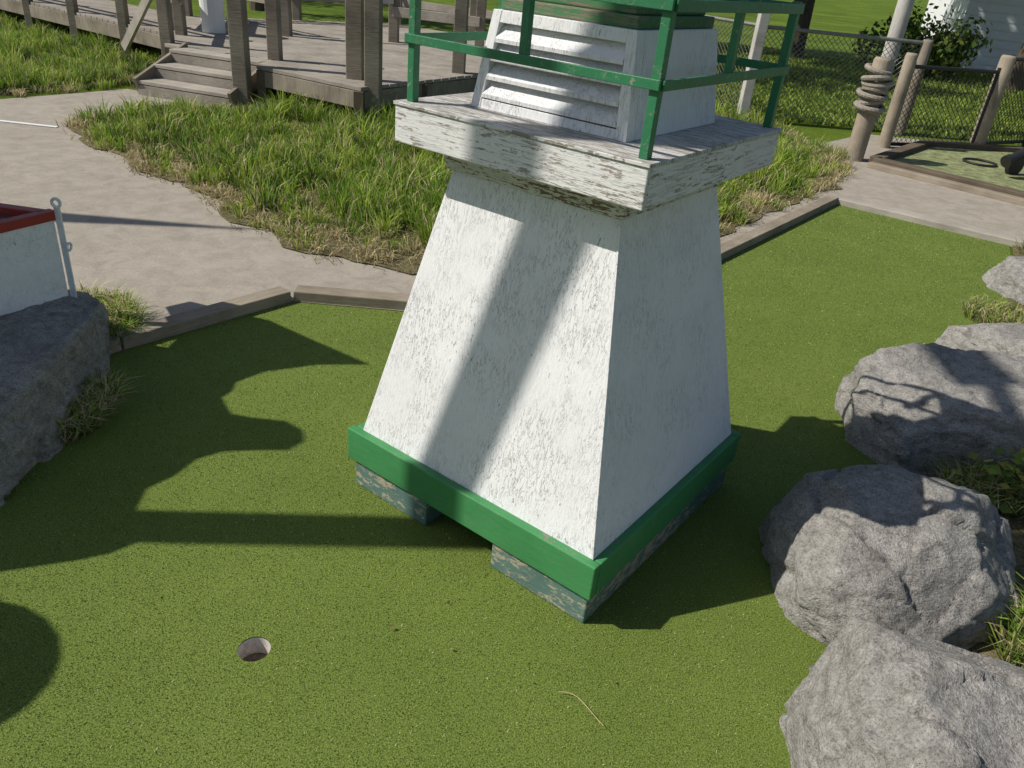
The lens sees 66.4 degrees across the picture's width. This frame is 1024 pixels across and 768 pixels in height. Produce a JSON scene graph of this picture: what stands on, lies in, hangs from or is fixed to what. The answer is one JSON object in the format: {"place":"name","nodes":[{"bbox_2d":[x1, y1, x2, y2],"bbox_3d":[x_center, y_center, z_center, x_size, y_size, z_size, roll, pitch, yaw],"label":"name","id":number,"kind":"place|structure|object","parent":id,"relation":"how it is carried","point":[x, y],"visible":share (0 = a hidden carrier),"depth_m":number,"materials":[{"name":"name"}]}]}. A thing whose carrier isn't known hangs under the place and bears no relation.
{"place":"outdoors","nodes":[
{"label":"outdoors","id":0,"kind":"place"},
{"bbox_2d":[54,83,857,273],"bbox_3d":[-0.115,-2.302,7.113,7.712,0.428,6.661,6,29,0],"label":"grass","id":1,"kind":"structure","parent":0,"point":[337,129],"depth_m":6.16,"materials":[{"name":"green plant"}]},
{"bbox_2d":[737,13,770,119],"bbox_3d":[3.105,-4.586,9.585,0.120,2.600,0.170,6,29,0],"label":"white post","id":2,"kind":"object","parent":1,"relation":"on","point":[758,41],"depth_m":9.76,"materials":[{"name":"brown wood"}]},
{"bbox_2d":[779,136,850,159],"bbox_3d":[3.233,-2.616,8.586,1.204,0.153,0.910,6,29,0],"label":"grass tuft","id":3,"kind":"object","parent":1,"relation":"on","point":[842,151],"visible":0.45,"depth_m":8.48,"materials":[{"name":"green plant"}]},
{"bbox_2d":[0,89,1023,351],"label":"concrete path","id":4,"kind":"structure","parent":0,"point":[166,247],"depth_m":4.94,"materials":[{"name":"grey concrete"}]},
{"bbox_2d":[0,120,57,126],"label":"painted line","id":5,"kind":"object","parent":4,"relation":"on","point":[27,123],"visible":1,"depth_m":6.63,"materials":[{"name":"white paint"}]},
{"bbox_2d":[66,278,130,303],"bbox_3d":[-1.976,-0.419,3.690,0.444,0.116,0.393,-9,32,-24],"label":"grass tuft","id":6,"kind":"object","parent":4,"relation":"on","point":[97,291],"visible":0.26,"depth_m":3.70,"materials":[{"name":"green plant"}]},
{"bbox_2d":[92,282,170,347],"bbox_3d":[-1.755,-0.304,3.496,0.484,0.142,0.652,-14,35,-32],"label":"grass tuft","id":7,"kind":"object","parent":4,"relation":"on","point":[123,316],"visible":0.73,"depth_m":3.50,"materials":[{"name":"green plant"}]},
{"bbox_2d":[110,194,1023,353],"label":"timber curb","id":8,"kind":"structure","parent":4,"relation":"on","point":[187,321],"depth_m":3.97,"materials":[{"name":"wood"}]},
{"bbox_2d":[845,56,893,161],"bbox_3d":[3.763,-2.894,8.269,0.343,1.040,0.331,6,29,0],"label":"rope post","id":9,"kind":"object","parent":4,"relation":"on","point":[872,92],"visible":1,"depth_m":8.14,"materials":[{"name":"beige wood"}]},
{"bbox_2d":[877,52,917,147],"bbox_3d":[4.490,-3.290,9.108,0.144,1.050,0.141,6,29,0],"label":"fence post","id":10,"kind":"object","parent":4,"relation":"on","point":[897,101],"visible":1,"depth_m":9.06,"materials":[{"name":"beige wood"}]},
{"bbox_2d":[867,139,1023,205],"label":"putting pad","id":11,"kind":"object","parent":4,"relation":"on","point":[940,163],"visible":0.99,"depth_m":8.39,"materials":[{"name":"green carpet"}]},
{"bbox_2d":[962,157,997,166],"bbox_3d":[5.284,-2.505,8.833,0.364,0.024,0.364,6,29,0],"label":"metal hoop","id":12,"kind":"object","parent":11,"relation":"on","point":[965,159],"visible":1,"depth_m":8.82,"materials":[{"name":"black paint"}]},
{"bbox_2d":[1000,147,1023,174],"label":"cannon","id":13,"kind":"object","parent":11,"relation":"on","point":[1012,164],"visible":0.96,"depth_m":8.19,"materials":[{"name":"black paint"}]},
{"bbox_2d":[890,62,1001,145],"bbox_3d":[5.165,-3.305,9.354,1.324,0.960,0.049,-4,30,-17],"label":"chain link fence","id":14,"kind":"object","parent":4,"relation":"on","point":[965,70],"visible":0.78,"depth_m":9.34,"materials":[{"name":"black metal"}]},
{"bbox_2d":[970,55,1015,143],"bbox_3d":[5.849,-3.416,9.536,0.184,1.100,0.179,6,29,0],"label":"fence post","id":15,"kind":"object","parent":4,"relation":"on","point":[1006,63],"visible":0.83,"depth_m":9.44,"materials":[{"name":"beige wood"}]},
{"bbox_2d":[986,54,1023,145],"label":"gate","id":16,"kind":"structure","parent":15,"relation":"attached to","point":[1014,141],"depth_m":9.86,"materials":[{"name":"grey metal"}]},
{"bbox_2d":[0,0,1023,640],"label":"ground","id":17,"kind":"structure","parent":0,"point":[850,16],"depth_m":21.06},
{"bbox_2d":[0,11,161,97],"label":"grass","id":18,"kind":"structure","parent":17,"relation":"on","point":[84,70],"depth_m":9.07,"materials":[{"name":"green plant"}]},
{"bbox_2d":[0,0,263,55],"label":"boardwalk","id":19,"kind":"structure","parent":17,"relation":"on","point":[125,23],"depth_m":10.50,"materials":[{"name":"grey wood"}]},
{"bbox_2d":[133,42,264,107],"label":"wooden steps","id":20,"kind":"structure","parent":17,"relation":"on","point":[175,71],"depth_m":8.13,"materials":[{"name":"grey wood"}]},
{"bbox_2d":[249,1,264,10],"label":"tree","id":21,"kind":"object","parent":17,"relation":"on","point":[255,6],"depth_m":17.29,"materials":[{"name":"plant"}]},
{"bbox_2d":[155,0,492,131],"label":"wooden deck","id":22,"kind":"structure","parent":17,"relation":"on","point":[359,55],"depth_m":8.34,"materials":[{"name":"grey wood"}]},
{"bbox_2d":[199,0,225,33],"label":"post","id":23,"kind":"object","parent":22,"relation":"on","point":[212,15],"visible":1,"depth_m":9.70,"materials":[{"name":"white paint"}]},
{"bbox_2d":[0,205,1010,767],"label":"artificial turf","id":24,"kind":"structure","parent":17,"relation":"on","point":[324,573],"depth_m":2.30,"materials":[{"name":"green carpet"}]},
{"bbox_2d":[41,364,144,445],"bbox_3d":[-1.566,0.067,2.878,0.394,0.125,0.627,6,29,0],"label":"grass tuft","id":25,"kind":"object","parent":24,"relation":"on","point":[93,407],"visible":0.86,"depth_m":2.85,"materials":[{"name":"green plant"}]},
{"bbox_2d":[237,637,270,661],"bbox_3d":[-0.679,0.738,2.069,0.084,0.097,0.084,6,29,0],"label":"golf hole","id":26,"kind":"object","parent":24,"relation":"in","point":[253,649],"visible":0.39,"depth_m":2.09,"materials":[{"name":"plastic"}]},
{"bbox_2d":[157,364,737,711],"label":"leaf litter","id":27,"kind":"object","parent":24,"relation":"on","point":[448,602],"visible":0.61,"depth_m":2.14,"materials":[{"name":"brown plant"}]},
{"bbox_2d":[348,0,804,622],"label":"lighthouse","id":28,"kind":"object","parent":24,"relation":"on","point":[548,416],"visible":1,"depth_m":2.14,"materials":[{"name":"white weathered paint"},{"name":"green paint"},{"name":"teal paint"}]},
{"bbox_2d":[559,691,603,725],"bbox_3d":[0.179,0.810,1.969,0.141,0.002,0.023,27,35,33],"label":"grass stem","id":29,"kind":"object","parent":24,"relation":"on","point":[585,705],"visible":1,"depth_m":1.97,"materials":[{"name":"beige plant"}]},
{"bbox_2d":[704,15,755,110],"bbox_3d":[1.663,-5.422,12.320,0.050,1.160,6.028,-11,33,-28],"label":"chain link fence","id":30,"kind":"object","parent":17,"relation":"on","point":[728,20],"visible":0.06,"depth_m":10.41,"materials":[{"name":"metal"}]},
{"bbox_2d":[790,0,814,58],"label":"tree","id":31,"kind":"object","parent":17,"relation":"on","point":[805,17],"depth_m":18.66,"materials":[{"name":"brown plant"}]},
{"bbox_2d":[749,25,930,127],"bbox_3d":[4.106,-3.910,10.042,2.181,1.160,0.050,5,29,-1],"label":"chain link fence","id":32,"kind":"object","parent":17,"relation":"on","point":[854,36],"visible":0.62,"depth_m":9.94,"materials":[{"name":"metal"}]},
{"bbox_2d":[715,44,1023,144],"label":"lawn grass","id":33,"kind":"structure","parent":17,"relation":"on","point":[1001,124],"depth_m":13.24,"materials":[{"name":"green plant"}]},
{"bbox_2d":[874,0,914,123],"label":"utility pole","id":34,"kind":"object","parent":17,"relation":"on","point":[900,18],"visible":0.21,"depth_m":10.16,"materials":[{"name":"white wood"}]},
{"bbox_2d":[894,39,933,134],"bbox_3d":[5.166,-3.808,10.066,0.142,1.150,0.140,6,29,0],"label":"fence post","id":35,"kind":"object","parent":17,"relation":"on","point":[925,51],"visible":0.75,"depth_m":9.99,"materials":[{"name":"grey wood"}]},
{"bbox_2d":[850,1,992,84],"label":"bush","id":36,"kind":"object","parent":17,"relation":"on","point":[945,50],"visible":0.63,"depth_m":16.54,"materials":[{"name":"green plant"}]},
{"bbox_2d":[927,245,1023,666],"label":"grass","id":37,"kind":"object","parent":17,"relation":"on","point":[1017,530],"visible":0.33,"depth_m":2.67,"materials":[{"name":"green plant"}]},
{"bbox_2d":[759,464,1020,650],"bbox_3d":[1.257,0.488,2.496,1.017,0.448,0.736,-8,32,-24],"label":"boulder","id":38,"kind":"object","parent":37,"relation":"on","point":[900,549],"visible":0.82,"depth_m":2.27,"materials":[{"name":"stone"}]},
{"bbox_2d":[779,616,1023,767],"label":"boulder","id":39,"kind":"object","parent":37,"relation":"on","point":[866,693],"visible":0.99,"depth_m":1.72,"materials":[{"name":"stone"}]},
{"bbox_2d":[834,342,1023,483],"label":"boulder","id":40,"kind":"object","parent":37,"relation":"on","point":[897,406],"visible":0.88,"depth_m":3.09,"materials":[{"name":"stone"}]},
{"bbox_2d":[909,447,1023,519],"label":"grass tuft","id":41,"kind":"object","parent":37,"relation":"on","point":[972,477],"visible":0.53,"depth_m":2.89,"materials":[{"name":"green plant"}]},
{"bbox_2d":[934,323,1023,355],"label":"boulder","id":42,"kind":"object","parent":37,"relation":"on","point":[1007,338],"visible":0.34,"depth_m":3.87,"materials":[{"name":"stone"}]},
{"bbox_2d":[944,438,1023,512],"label":"weed plant","id":43,"kind":"object","parent":37,"relation":"on","point":[1006,465],"visible":0.71,"depth_m":2.82,"materials":[{"name":"green plant"}]},
{"bbox_2d":[956,292,1023,323],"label":"grass tuft","id":44,"kind":"object","parent":37,"relation":"on","point":[982,311],"visible":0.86,"depth_m":4.64,"materials":[{"name":"green plant"}]},
{"bbox_2d":[981,570,1023,668],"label":"grass tuft","id":45,"kind":"object","parent":37,"relation":"on","point":[1014,636],"visible":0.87,"depth_m":2.23,"materials":[{"name":"green plant"}]},
{"bbox_2d":[982,256,1023,304],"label":"boulder","id":46,"kind":"object","parent":37,"relation":"on","point":[1005,278],"visible":0.73,"depth_m":5.03,"materials":[{"name":"stone"}]},
{"bbox_2d":[1015,236,1023,254],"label":"grass tuft","id":47,"kind":"object","parent":37,"relation":"on","point":[1021,245],"visible":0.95,"depth_m":5.90,"materials":[{"name":"green plant"}]},
{"bbox_2d":[1006,42,1023,91],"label":"tree","id":48,"kind":"object","parent":17,"relation":"on","point":[1021,54],"depth_m":16.29,"materials":[{"name":"green plant"}]},
{"bbox_2d":[921,0,1023,66],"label":"walls","id":49,"kind":"structure","parent":0,"point":[960,5],"depth_m":20.68,"materials":[{"name":"white wood"}]},
{"bbox_2d":[959,63,996,69],"bbox_3d":[16.090,-7.188,19.215,10.040,0.170,0.029,13,30,12],"label":"clapboard","id":50,"kind":"object","parent":49,"relation":"attached to","point":[980,67],"depth_m":20.09,"materials":[{"name":"white wood"}]},
{"bbox_2d":[963,55,999,65],"bbox_3d":[16.108,-7.363,19.118,10.040,0.170,0.029,13,30,12],"label":"clapboard","id":51,"kind":"object","parent":49,"relation":"attached to","point":[987,61],"depth_m":20.00,"materials":[{"name":"white wood"}]},
{"bbox_2d":[958,48,1018,57],"bbox_3d":[16.125,-7.537,19.022,10.040,0.170,0.029,13,30,12],"label":"clapboard","id":52,"kind":"object","parent":49,"relation":"attached to","point":[993,53],"depth_m":19.88,"materials":[{"name":"white wood"}]},
{"bbox_2d":[958,39,1021,50],"bbox_3d":[16.143,-7.711,18.925,10.040,0.170,0.029,13,30,12],"label":"clapboard","id":53,"kind":"object","parent":49,"relation":"attached to","point":[1006,45],"depth_m":19.74,"materials":[{"name":"white wood"}]},
{"bbox_2d":[960,28,1023,41],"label":"clapboard","id":54,"kind":"object","parent":49,"relation":"attached to","point":[1005,36],"depth_m":19.67,"materials":[{"name":"white wood"}]},
{"bbox_2d":[961,19,1023,33],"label":"clapboard","id":55,"kind":"object","parent":49,"relation":"attached to","point":[1007,27],"visible":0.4,"depth_m":19.60,"materials":[{"name":"white wood"}]},
{"bbox_2d":[964,11,1023,23],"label":"clapboard","id":56,"kind":"object","parent":49,"relation":"attached to","point":[1002,18],"visible":1,"depth_m":19.54,"materials":[{"name":"white wood"}]},
{"bbox_2d":[967,2,1023,14],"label":"clapboard","id":57,"kind":"object","parent":49,"relation":"attached to","point":[995,8],"visible":1,"depth_m":19.45,"materials":[{"name":"white wood"}]},
{"bbox_2d":[971,0,1023,5],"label":"clapboard","id":58,"kind":"object","parent":49,"relation":"attached to","point":[1016,2],"visible":1,"depth_m":19.34,"materials":[{"name":"white wood"}]},
{"label":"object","id":59,"kind":"structure","parent":0,"visible":0},
{"bbox_2d":[0,290,111,505],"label":"boulder","id":60,"kind":"object","parent":59,"relation":"on","point":[52,352],"visible":0.66,"depth_m":2.77,"materials":[{"name":"stone"}]},
{"bbox_2d":[0,197,77,315],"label":"wooden box","id":61,"kind":"object","parent":60,"relation":"on","point":[31,270],"visible":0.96,"depth_m":3.02,"materials":[{"name":"white paint"}]}
]}

